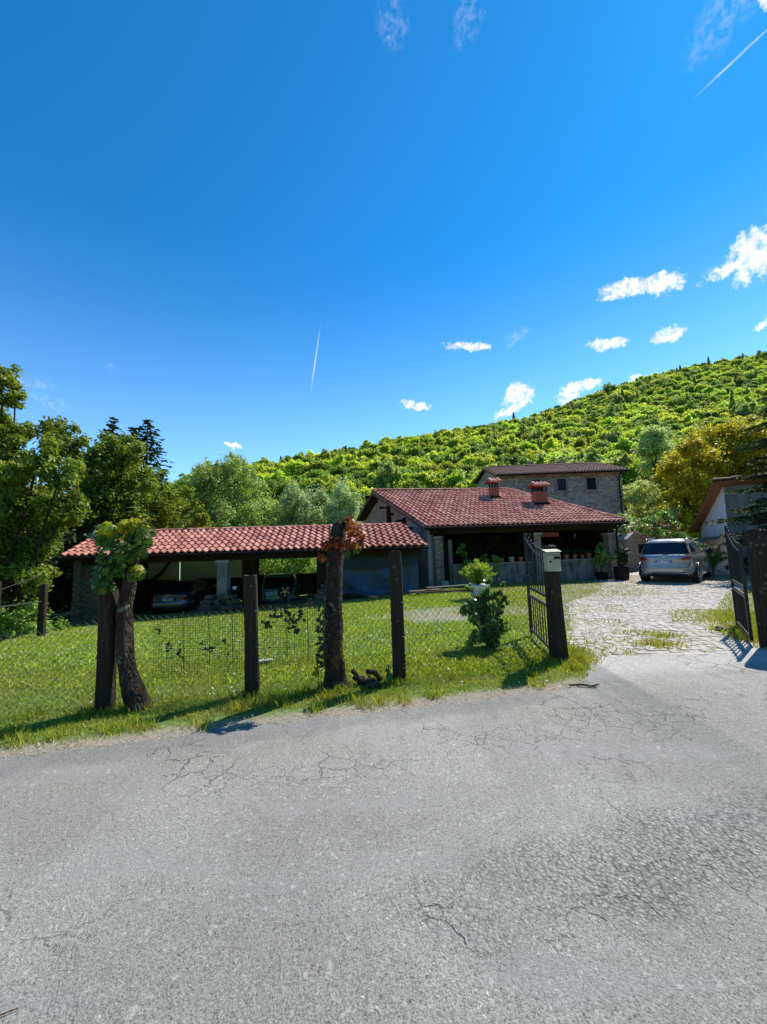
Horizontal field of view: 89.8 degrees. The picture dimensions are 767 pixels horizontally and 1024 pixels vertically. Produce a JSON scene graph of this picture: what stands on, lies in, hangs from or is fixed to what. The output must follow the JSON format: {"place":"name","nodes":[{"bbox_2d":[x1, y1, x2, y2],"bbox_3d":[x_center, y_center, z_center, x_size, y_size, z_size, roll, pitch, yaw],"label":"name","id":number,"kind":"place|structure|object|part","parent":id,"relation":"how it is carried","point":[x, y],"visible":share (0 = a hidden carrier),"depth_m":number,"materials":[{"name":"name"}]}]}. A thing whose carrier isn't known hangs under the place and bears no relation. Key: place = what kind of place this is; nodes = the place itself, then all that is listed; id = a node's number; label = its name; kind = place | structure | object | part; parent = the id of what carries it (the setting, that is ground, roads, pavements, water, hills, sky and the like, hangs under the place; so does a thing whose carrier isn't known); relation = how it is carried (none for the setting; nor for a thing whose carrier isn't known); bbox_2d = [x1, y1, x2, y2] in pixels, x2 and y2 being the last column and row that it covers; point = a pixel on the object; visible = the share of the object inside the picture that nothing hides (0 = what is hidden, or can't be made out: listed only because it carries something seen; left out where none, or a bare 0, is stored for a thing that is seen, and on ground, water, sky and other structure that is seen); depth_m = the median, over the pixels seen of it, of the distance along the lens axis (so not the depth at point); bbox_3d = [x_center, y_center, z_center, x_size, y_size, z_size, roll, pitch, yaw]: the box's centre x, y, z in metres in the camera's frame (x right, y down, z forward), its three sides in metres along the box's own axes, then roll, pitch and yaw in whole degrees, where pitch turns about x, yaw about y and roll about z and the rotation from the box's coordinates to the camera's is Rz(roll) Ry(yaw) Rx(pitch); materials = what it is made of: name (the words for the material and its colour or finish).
{"place":"outdoors","nodes":[
{"label":"outdoors","id":0,"kind":"place"},
{"bbox_2d":[0,582,594,690],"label":"lawn grass","id":1,"kind":"structure","parent":0,"point":[138,626],"depth_m":7.31,"materials":[{"name":"green plant"}]},
{"bbox_2d":[312,662,318,684],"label":"sapling","id":2,"kind":"object","parent":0,"point":[315,672],"visible":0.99,"depth_m":4.50,"materials":[{"name":"green plant"}]},
{"bbox_2d":[0,580,755,756],"bbox_3d":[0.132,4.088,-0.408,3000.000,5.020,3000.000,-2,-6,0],"label":"ground","id":3,"kind":"structure","parent":0,"point":[142,613],"depth_m":4.53,"materials":[{"name":"green plant"}]},
{"bbox_2d":[0,581,1,606],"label":"post","id":4,"kind":"object","parent":3,"relation":"on","point":[0,591],"visible":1,"depth_m":8.65,"materials":[{"name":"wood"}]},
{"bbox_2d":[0,590,72,642],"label":"dark shrub","id":5,"kind":"object","parent":3,"relation":"on","point":[8,622],"visible":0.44,"depth_m":12.01,"materials":[{"name":"green plant"}]},
{"bbox_2d":[11,555,70,630],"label":"undergrowth","id":6,"kind":"object","parent":3,"relation":"on","point":[55,578],"visible":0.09,"depth_m":16.00,"materials":[{"name":"green plant"}]},
{"bbox_2d":[36,583,47,635],"bbox_3d":[-9.316,2.730,10.510,0.178,1.535,0.167,0,-6,-16],"label":"post","id":7,"kind":"object","parent":3,"relation":"on","point":[42,607],"visible":0.9,"depth_m":10.46,"materials":[{"name":"wood"}]},
{"bbox_2d":[0,601,41,607],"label":"rail","id":8,"kind":"object","parent":7,"relation":"attached to","point":[20,604],"visible":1,"depth_m":9.45,"materials":[{"name":"metal"}]},
{"bbox_2d":[7,614,59,639],"bbox_3d":[-9.396,3.092,10.346,1.084,0.596,0.082,1,-6,-28],"label":"bent rod","id":9,"kind":"object","parent":7,"relation":"attached to","point":[27,618],"visible":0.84,"depth_m":10.24,"materials":[{"name":"metal"}]},
{"bbox_2d":[0,363,97,615],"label":"walnut tree","id":10,"kind":"object","parent":3,"relation":"on","point":[24,507],"visible":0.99,"depth_m":12.27,"materials":[{"name":"green plant"}]},
{"bbox_2d":[14,483,98,623],"bbox_3d":[-16.012,2.603,17.174,6.533,8.510,4.722,-2,-6,0],"label":"shade tree","id":11,"kind":"object","parent":3,"relation":"on","point":[63,597],"visible":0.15,"depth_m":16.92,"materials":[{"name":"green plant"}]},
{"bbox_2d":[61,417,124,606],"bbox_3d":[-16.381,0.698,23.346,6.230,13.287,5.975,-2,-6,0],"label":"fir tree","id":12,"kind":"object","parent":3,"relation":"on","point":[112,427],"visible":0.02,"depth_m":23.77,"materials":[{"name":"green plant"}]},
{"bbox_2d":[94,588,118,712],"bbox_3d":[-3.002,1.522,4.179,0.170,1.355,0.170,-2,-6,0],"label":"fence post","id":13,"kind":"object","parent":3,"relation":"on","point":[105,682],"visible":0.86,"depth_m":4.13,"materials":[{"name":"wood"}]},
{"bbox_2d":[86,516,156,711],"bbox_3d":[-2.789,1.097,4.096,0.723,2.111,0.538,-2,-6,0],"label":"pollard tree","id":14,"kind":"object","parent":3,"relation":"on","point":[135,545],"visible":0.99,"depth_m":4.11,"materials":[{"name":"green plant"}]},
{"bbox_2d":[35,430,213,586],"bbox_3d":[-13.740,1.479,20.045,10.830,11.177,4.913,-2,-6,0],"label":"broadleaf tree","id":15,"kind":"object","parent":3,"relation":"on","point":[112,494],"visible":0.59,"depth_m":19.31,"materials":[{"name":"green plant"}]},
{"bbox_2d":[72,419,187,599],"bbox_3d":[-14.023,0.746,22.599,7.521,12.824,7.036,3,-7,-38],"label":"fir tree","id":16,"kind":"object","parent":3,"relation":"on","point":[149,456],"visible":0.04,"depth_m":23.13,"materials":[{"name":"green plant"}]},
{"bbox_2d":[122,427,160,516],"bbox_3d":[-15.771,0.929,23.686,6.335,12.603,6.780,-2,-6,0],"label":"fir tree","id":17,"kind":"object","parent":3,"relation":"on","point":[132,430],"visible":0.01,"depth_m":24.22,"materials":[{"name":"green plant"}]},
{"bbox_2d":[151,578,216,613],"bbox_3d":[-9.372,3.944,18.558,2.120,1.484,4.678,-1,-6,-6],"label":"parked estate car","id":18,"kind":"object","parent":3,"relation":"on","point":[174,595],"visible":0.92,"depth_m":16.68,"materials":[{"name":"blue paint"}]},
{"bbox_3d":[-9.206,3.322,16.843,1.454,0.350,0.717,-1,-6,-6],"label":"rear window","id":19,"kind":"part","parent":18,"relation":"part of","materials":[{"name":"black glass"}]},
{"bbox_3d":[-8.643,3.463,18.390,0.268,0.320,2.108,-1,-6,-6],"label":"side window","id":20,"kind":"part","parent":18,"relation":"part of","materials":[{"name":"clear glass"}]},
{"bbox_2d":[171,477,206,528],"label":"distant tree","id":21,"kind":"object","parent":3,"relation":"on","point":[180,483],"visible":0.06,"depth_m":49.09,"materials":[{"name":"green plant"}]},
{"bbox_2d":[177,457,250,529],"bbox_3d":[-18.038,1.712,40.374,7.956,15.008,9.036,-2,-6,0],"label":"poplar tree","id":22,"kind":"object","parent":3,"relation":"on","point":[220,516],"visible":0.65,"depth_m":38.11,"materials":[{"name":"green plant"}]},
{"bbox_2d":[196,593,241,614],"bbox_3d":[-6.529,3.678,15.339,1.663,0.837,0.738,-2,-6,0],"label":"rubble base","id":23,"kind":"object","parent":3,"relation":"on","point":[222,602],"visible":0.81,"depth_m":15.10,"materials":[{"name":"stone"}]},
{"bbox_2d":[227,589,240,591],"bbox_3d":[-5.903,3.110,15.236,0.450,0.060,0.300,-2,-6,0],"label":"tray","id":24,"kind":"object","parent":23,"relation":"on","point":[237,590],"visible":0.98,"depth_m":15.09,"materials":[{"name":"black"}]},
{"bbox_2d":[54,523,428,623],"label":"open shed","id":25,"kind":"structure","parent":3,"relation":"on","point":[224,560],"depth_m":16.11,"materials":[{"name":"tile"}]},
{"bbox_2d":[342,564,418,595],"bbox_3d":[-0.210,2.782,15.654,3.300,1.210,0.239,-2,-6,0],"label":"tarpaulin","id":26,"kind":"object","parent":25,"relation":"hanging from","point":[371,582],"visible":0.76,"depth_m":15.69,"materials":[{"name":"blue plastic"}]},
{"bbox_2d":[343,554,417,568],"bbox_3d":[-0.236,1.980,15.676,3.300,0.610,0.128,-2,-6,0],"label":"shade net","id":27,"kind":"object","parent":25,"relation":"attached to","point":[362,562],"visible":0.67,"depth_m":15.68,"materials":[{"name":"grey"}]},
{"bbox_2d":[214,449,278,528],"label":"poplar tree","id":28,"kind":"object","parent":3,"relation":"on","point":[252,511],"visible":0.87,"depth_m":40.23,"materials":[{"name":"green plant"}]},
{"bbox_2d":[243,574,259,696],"bbox_3d":[-1.536,1.455,4.483,0.187,1.455,0.174,-1,-6,-12],"label":"fence post","id":29,"kind":"object","parent":3,"relation":"on","point":[251,652],"visible":0.94,"depth_m":4.42,"materials":[{"name":"wood"}]},
{"bbox_2d":[0,582,549,714],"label":"chain link fence","id":30,"kind":"object","parent":3,"relation":"on","point":[274,647],"visible":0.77,"depth_m":4.54,"materials":[{"name":"metal"}]},
{"bbox_2d":[153,605,324,679],"bbox_3d":[-1.623,1.498,4.506,1.943,0.740,0.047,-1,-6,-11],"label":"plastic net","id":31,"kind":"object","parent":30,"relation":"attached to","point":[232,641],"visible":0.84,"depth_m":4.45,"materials":[{"name":"plastic"}]},
{"bbox_2d":[155,628,229,659],"bbox_3d":[-2.155,1.495,4.355,0.796,0.411,0.049,-1,-6,-9],"label":"ivy strand","id":32,"kind":"object","parent":31,"relation":"attached to","point":[205,648],"visible":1,"depth_m":4.34,"materials":[{"name":"green plant"}]},
{"bbox_2d":[260,598,313,634],"bbox_3d":[-1.130,1.234,4.520,0.620,0.414,0.080,-1,-6,-8],"label":"ivy strand","id":33,"kind":"object","parent":31,"relation":"hanging from","point":[287,620],"visible":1,"depth_m":4.52,"materials":[{"name":"green plant"}]},
{"bbox_2d":[313,596,328,668],"bbox_3d":[-0.735,1.418,4.527,0.199,0.838,0.096,-2,-6,0],"label":"ivy strand","id":34,"kind":"object","parent":30,"relation":"attached to","point":[323,648],"visible":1,"depth_m":4.52,"materials":[{"name":"green plant"}]},
{"bbox_2d":[259,559,295,574],"bbox_3d":[-7.189,4.255,21.718,4.818,4.514,3.550,-2,-6,0],"label":"bush behind shed","id":35,"kind":"object","parent":3,"relation":"on","point":[265,565],"visible":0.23,"depth_m":21.41,"materials":[{"name":"green plant"}]},
{"bbox_2d":[259,571,299,603],"bbox_3d":[-5.043,3.828,19.018,1.780,1.787,4.569,-1,-6,-12],"label":"parked off roader","id":36,"kind":"object","parent":3,"relation":"on","point":[273,589],"visible":0.81,"depth_m":17.14,"materials":[{"name":"teal paint"}]},
{"bbox_2d":[264,577,293,588],"bbox_3d":[-4.681,3.173,17.272,1.333,0.480,0.288,-1,-6,-12],"label":"rear window","id":37,"kind":"structure","parent":36,"relation":"in","point":[274,582],"depth_m":17.25,"materials":[{"name":"black glass"}]},
{"bbox_2d":[1,675,587,757],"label":"straw","id":38,"kind":"object","parent":3,"relation":"on","point":[301,714],"visible":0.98,"depth_m":3.71,"materials":[{"name":"beige plant"}]},
{"bbox_2d":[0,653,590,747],"bbox_3d":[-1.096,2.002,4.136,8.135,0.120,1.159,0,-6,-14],"label":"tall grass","id":39,"kind":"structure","parent":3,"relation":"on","point":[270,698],"depth_m":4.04,"materials":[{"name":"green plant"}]},
{"bbox_2d":[275,558,316,572],"bbox_3d":[-3.418,3.891,21.837,5.202,5.019,4.038,-2,-6,0],"label":"bush behind shed","id":40,"kind":"object","parent":3,"relation":"on","point":[309,565],"visible":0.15,"depth_m":21.80,"materials":[{"name":"green plant"}]},
{"bbox_2d":[268,480,330,565],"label":"silver poplar","id":41,"kind":"object","parent":3,"relation":"on","point":[303,510],"visible":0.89,"depth_m":43.60,"materials":[{"name":"green plant"}]},
{"bbox_2d":[314,580,325,603],"bbox_3d":[-2.253,3.249,15.340,1.048,1.135,0.577,-2,-6,0],"label":"rubble base","id":42,"kind":"object","parent":3,"relation":"on","point":[320,594],"visible":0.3,"depth_m":15.18,"materials":[{"name":"stone"}]},
{"bbox_2d":[8,593,639,693],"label":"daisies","id":43,"kind":"object","parent":3,"relation":"on","point":[299,642],"visible":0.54,"depth_m":7.66,"materials":[{"name":"white plant"}]},
{"bbox_2d":[317,476,364,523],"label":"silver poplar","id":44,"kind":"object","parent":3,"relation":"on","point":[341,503],"visible":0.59,"depth_m":41.98,"materials":[{"name":"green plant"}]},
{"bbox_2d":[317,516,366,691],"bbox_3d":[-0.500,1.084,4.584,0.636,2.087,0.413,-5,-7,30],"label":"pollard tree","id":45,"kind":"object","parent":3,"relation":"on","point":[336,546],"visible":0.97,"depth_m":4.57,"materials":[{"name":"brown plant"}]},
{"bbox_2d":[351,668,381,688],"bbox_3d":[-0.206,1.997,4.620,0.387,0.210,0.317,-2,-6,0],"label":"log","id":46,"kind":"object","parent":3,"relation":"on","point":[368,683],"visible":0.95,"depth_m":4.57,"materials":[{"name":"brown wood"}]},
{"bbox_2d":[385,664,392,681],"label":"weed","id":47,"kind":"object","parent":3,"relation":"on","point":[389,675],"visible":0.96,"depth_m":4.64,"materials":[{"name":"green plant"}]},
{"bbox_2d":[389,550,406,681],"bbox_3d":[0.172,1.315,4.793,0.170,1.685,0.170,-1,-6,-13],"label":"fence post","id":48,"kind":"object","parent":3,"relation":"on","point":[399,667],"visible":0.95,"depth_m":4.74,"materials":[{"name":"wood"}]},
{"bbox_2d":[408,589,442,592],"bbox_3d":[1.650,3.083,15.113,1.477,0.065,0.260,1,-6,-28],"label":"plank","id":49,"kind":"object","parent":3,"relation":"on","point":[425,590],"visible":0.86,"depth_m":14.98,"materials":[{"name":"grey wood"}]},
{"bbox_2d":[427,584,466,588],"bbox_3d":[2.595,2.904,15.028,1.805,0.125,0.260,-2,-6,3],"label":"plank","id":50,"kind":"object","parent":49,"relation":"on","point":[446,586],"visible":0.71,"depth_m":14.93,"materials":[{"name":"grey wood"}]},
{"bbox_2d":[415,589,466,593],"bbox_3d":[2.248,3.000,14.567,2.110,0.075,0.260,-1,-6,-5],"label":"plank","id":51,"kind":"object","parent":3,"relation":"on","point":[443,591],"visible":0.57,"depth_m":14.49,"materials":[{"name":"brown wood"}]},
{"bbox_2d":[456,543,500,583],"bbox_3d":[4.250,2.317,17.188,2.031,1.943,0.811,-2,-6,0],"label":"porch shrub","id":52,"kind":"object","parent":3,"relation":"on","point":[467,562],"visible":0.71,"depth_m":17.20,"materials":[{"name":"green plant"}]},
{"bbox_2d":[459,559,497,596],"bbox_3d":[3.020,2.162,12.412,1.089,1.322,1.247,1,-6,-28],"label":"lime plant","id":53,"kind":"object","parent":3,"relation":"on","point":[477,572],"visible":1,"depth_m":12.23,"materials":[{"name":"green plant"}]},
{"bbox_2d":[458,577,511,648],"bbox_3d":[1.632,1.623,6.187,0.832,1.153,0.793,-2,-6,0],"label":"rose bush","id":54,"kind":"object","parent":3,"relation":"on","point":[488,580],"visible":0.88,"depth_m":6.09,"materials":[{"name":"green plant"}]},
{"bbox_2d":[356,478,628,586],"bbox_3d":[6.123,1.029,22.073,14.578,5.945,8.881,-1,-6,-10],"label":"farmhouse","id":55,"kind":"object","parent":3,"relation":"on","point":[427,515],"visible":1,"depth_m":18.77,"materials":[{"name":"tile"}]},
{"bbox_2d":[498,552,504,561],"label":"potted plant","id":56,"kind":"object","parent":55,"relation":"on","point":[502,555],"visible":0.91,"depth_m":17.97,"materials":[{"name":"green plant"}]},
{"bbox_2d":[507,551,514,561],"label":"potted plant","id":57,"kind":"object","parent":55,"relation":"on","point":[511,558],"visible":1,"depth_m":18.03,"materials":[{"name":"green plant"}]},
{"bbox_2d":[436,530,597,567],"bbox_3d":[7.163,1.945,20.302,9.958,2.422,1.677,-1,-6,-10],"label":"ivy screen","id":58,"kind":"object","parent":55,"relation":"attached to","point":[475,548],"visible":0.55,"depth_m":19.98,"materials":[{"name":"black plant"}]},
{"bbox_2d":[516,552,522,561],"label":"potted plant","id":59,"kind":"object","parent":55,"relation":"on","point":[520,559],"visible":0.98,"depth_m":18.13,"materials":[{"name":"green plant"}]},
{"bbox_2d":[563,548,570,558],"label":"potted plant","id":60,"kind":"object","parent":55,"relation":"on","point":[566,556],"visible":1,"depth_m":18.55,"materials":[{"name":"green plant"}]},
{"bbox_2d":[571,549,577,558],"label":"potted plant","id":61,"kind":"object","parent":55,"relation":"on","point":[574,555],"visible":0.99,"depth_m":18.61,"materials":[{"name":"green plant"}]},
{"bbox_2d":[578,549,585,558],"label":"potted plant","id":62,"kind":"object","parent":55,"relation":"on","point":[582,551],"visible":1,"depth_m":18.71,"materials":[{"name":"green plant"}]},
{"bbox_2d":[585,548,591,557],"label":"potted plant","id":63,"kind":"object","parent":55,"relation":"on","point":[588,555],"visible":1,"depth_m":18.72,"materials":[{"name":"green plant"}]},
{"bbox_2d":[542,545,568,663],"bbox_3d":[2.401,1.302,5.388,0.210,1.686,0.212,-1,-6,-9],"label":"gate post","id":64,"kind":"object","parent":3,"relation":"on","point":[557,640],"visible":0.77,"depth_m":5.31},
{"bbox_2d":[523,532,548,647],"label":"iron gate","id":65,"kind":"structure","parent":64,"relation":"attached to","point":[528,576],"depth_m":6.45,"materials":[{"name":"black metal"}]},
{"bbox_2d":[541,549,561,571],"bbox_3d":[2.313,0.661,5.277,0.230,0.300,0.112,-1,-6,-9],"label":"letterbox","id":66,"kind":"object","parent":64,"relation":"attached to","point":[551,560],"visible":1,"depth_m":5.24,"materials":[{"name":"beige metal"}]},
{"bbox_2d":[447,571,766,655],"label":"yard grass","id":67,"kind":"structure","parent":3,"relation":"on","point":[616,594],"depth_m":10.21,"materials":[{"name":"green plant"}]},
{"bbox_2d":[618,531,652,571],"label":"stone outbuilding","id":68,"kind":"structure","parent":3,"relation":"on","point":[634,542],"depth_m":23.61,"materials":[{"name":"stone"}]},
{"bbox_2d":[638,544,644,552],"bbox_3d":[15.987,2.256,23.728,0.582,0.520,0.067,0,-6,-16],"label":"window","id":69,"kind":"structure","parent":68,"relation":"in","point":[640,546],"depth_m":23.68,"materials":[{"name":"black metal"}]},
{"bbox_2d":[622,479,678,532],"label":"elder tree","id":70,"kind":"object","parent":3,"relation":"on","point":[642,502],"visible":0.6,"depth_m":30.63,"materials":[{"name":"green plant"}]},
{"bbox_2d":[614,510,691,549],"bbox_3d":[15.580,1.735,23.625,10.392,4.062,3.215,2,-7,-35],"label":"climbing rose","id":71,"kind":"object","parent":3,"relation":"on","point":[650,528],"visible":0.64,"depth_m":24.73,"materials":[{"name":"green plant"}]},
{"bbox_2d":[650,413,766,537],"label":"chestnut tree","id":72,"kind":"object","parent":3,"relation":"on","point":[706,457],"visible":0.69,"depth_m":30.04,"materials":[{"name":"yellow plant"}]},
{"bbox_2d":[689,473,766,573],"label":"plastered house","id":73,"kind":"structure","parent":3,"relation":"on","point":[717,503],"depth_m":19.39,"materials":[{"name":"white paint"}]},
{"bbox_2d":[701,397,766,548],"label":"spruce tree","id":74,"kind":"object","parent":3,"relation":"on","point":[759,518],"visible":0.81,"depth_m":15.58,"materials":[{"name":"green plant"}]},
{"bbox_2d":[745,528,766,647],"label":"gate post","id":75,"kind":"object","parent":3,"relation":"on","point":[756,544],"visible":0.98,"depth_m":5.66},
{"bbox_2d":[724,526,753,640],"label":"iron gate","id":76,"kind":"structure","parent":75,"relation":"attached to","point":[740,598],"depth_m":6.36,"materials":[{"name":"black metal"}]},
{"bbox_2d":[0,648,766,1023],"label":"road","id":77,"kind":"structure","parent":0,"point":[280,872],"depth_m":1.96,"materials":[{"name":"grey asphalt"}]},
{"bbox_2d":[0,1007,18,1015],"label":"twig","id":78,"kind":"object","parent":77,"relation":"on","point":[8,1011],"visible":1,"depth_m":1.36,"materials":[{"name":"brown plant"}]},
{"bbox_2d":[568,683,599,687],"bbox_3d":[2.251,1.937,4.292,0.344,0.037,0.096,-2,-6,4],"label":"stick","id":79,"kind":"object","parent":77,"relation":"on","point":[580,684],"visible":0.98,"depth_m":4.30,"materials":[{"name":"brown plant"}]},
{"bbox_2d":[0,0,766,494],"label":"sky","id":80,"kind":"structure","parent":0,"point":[273,229],"materials":[{"name":"blue"}]},
{"bbox_2d":[61,350,766,610],"bbox_3d":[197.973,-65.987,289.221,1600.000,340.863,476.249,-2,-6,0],"label":"hill","id":81,"kind":"structure","parent":0,"point":[607,423],"depth_m":177.75,"materials":[{"name":"green plant"}]},
{"bbox_2d":[266,509,283,521],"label":"hillside tree","id":82,"kind":"object","parent":81,"relation":"on","point":[274,513],"visible":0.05,"depth_m":70.25,"materials":[{"name":"green plant"}]},
{"bbox_2d":[310,488,335,501],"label":"hillside tree","id":83,"kind":"object","parent":81,"relation":"on","point":[329,491],"visible":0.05,"depth_m":81.69,"materials":[{"name":"green plant"}]},
{"bbox_2d":[319,508,357,524],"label":"hillside tree","id":84,"kind":"object","parent":81,"relation":"on","point":[329,521],"visible":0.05,"depth_m":61.98,"materials":[{"name":"green plant"}]},
{"bbox_2d":[344,480,374,504],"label":"hillside tree","id":85,"kind":"object","parent":81,"relation":"on","point":[366,491],"visible":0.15,"depth_m":86.45,"materials":[{"name":"green plant"}]},
{"bbox_2d":[633,424,676,481],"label":"pale willow","id":86,"kind":"object","parent":81,"relation":"on","point":[654,443],"visible":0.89,"depth_m":72.47,"materials":[{"name":"green plant"}]},
{"bbox_2d":[440,580,448,585],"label":"stone block","id":87,"kind":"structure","parent":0,"point":[444,583],"depth_m":16.64,"materials":[{"name":"stone"}]},
{"bbox_2d":[472,461,629,538],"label":"stone house","id":88,"kind":"structure","parent":0,"point":[597,486],"depth_m":30.36,"materials":[{"name":"stone"}]},
{"bbox_2d":[529,478,542,491],"bbox_3d":[12.043,-2.128,30.363,1.030,1.110,0.100,-2,-6,0],"label":"window","id":89,"kind":"structure","parent":88,"relation":"in","point":[530,479],"depth_m":30.36,"materials":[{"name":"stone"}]},
{"bbox_2d":[555,477,568,492],"bbox_3d":[14.053,-2.148,30.358,1.010,1.240,0.100,-2,-6,0],"label":"window","id":90,"kind":"structure","parent":88,"relation":"in","point":[561,483],"depth_m":30.34,"materials":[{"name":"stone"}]},
{"bbox_2d":[584,476,598,491],"bbox_3d":[16.386,-2.233,30.359,1.040,1.240,0.100,-2,-6,0],"label":"window","id":91,"kind":"structure","parent":88,"relation":"in","point":[591,482],"depth_m":30.34,"materials":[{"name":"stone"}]},
{"bbox_2d":[564,570,760,657],"bbox_3d":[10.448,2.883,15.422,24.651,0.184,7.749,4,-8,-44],"label":"driveway","id":92,"kind":"structure","parent":0,"point":[672,596],"depth_m":8.80,"materials":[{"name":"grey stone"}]},
{"bbox_2d":[591,542,614,579],"bbox_3d":[10.417,2.303,18.149,0.988,1.795,0.897,2,-7,-36],"label":"potted shrub","id":93,"kind":"object","parent":92,"relation":"on","point":[604,557],"visible":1,"depth_m":18.09,"materials":[{"name":"green plant"}]},
{"bbox_2d":[613,547,629,579],"bbox_3d":[11.057,2.369,17.822,0.817,1.517,0.813,-2,-6,0],"label":"barrel planter","id":94,"kind":"object","parent":92,"relation":"on","point":[620,571],"visible":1,"depth_m":17.64,"materials":[{"name":"brown wood"}]},
{"bbox_2d":[544,608,757,664],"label":"grass","id":95,"kind":"structure","parent":92,"relation":"on","point":[740,635],"depth_m":6.33,"materials":[{"name":"green plant"}]},
{"bbox_2d":[639,537,711,582],"bbox_3d":[13.264,2.122,17.468,5.192,1.877,2.436,4,-8,-44],"label":"parked suv","id":96,"kind":"object","parent":92,"relation":"on","point":[678,557],"visible":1,"depth_m":15.84,"materials":[{"name":"silver metal"}]},
{"bbox_3d":[11.713,1.512,16.049,0.526,0.452,1.614,4,-8,-44],"label":"rear window","id":97,"kind":"part","parent":96,"relation":"part of","materials":[{"name":"black glass"}]},
{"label":"quarter window","id":98,"kind":"part","parent":96,"relation":"part of","materials":[{"name":"black glass"}]},
{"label":"side window","id":99,"kind":"part","parent":96,"relation":"part of","materials":[{"name":"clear glass"}]},
{"bbox_2d":[701,548,727,574],"bbox_3d":[15.803,2.406,18.589,1.389,1.391,1.056,-6,-7,37],"label":"oleander bush","id":100,"kind":"object","parent":92,"relation":"on","point":[715,558],"visible":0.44,"depth_m":18.34,"materials":[{"name":"green plant"}]},
{"bbox_2d":[714,625,728,630],"bbox_3d":[6.047,2.079,6.852,0.352,0.114,0.158,1,-7,-29],"label":"gate stop","id":101,"kind":"object","parent":92,"relation":"on","point":[721,627],"visible":0.64,"depth_m":6.79,"materials":[{"name":"stone"}]},
{"bbox_2d":[723,557,748,572],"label":"dark bush","id":102,"kind":"object","parent":92,"relation":"on","point":[745,562],"visible":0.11,"depth_m":17.84,"materials":[{"name":"green plant"}]}
]}

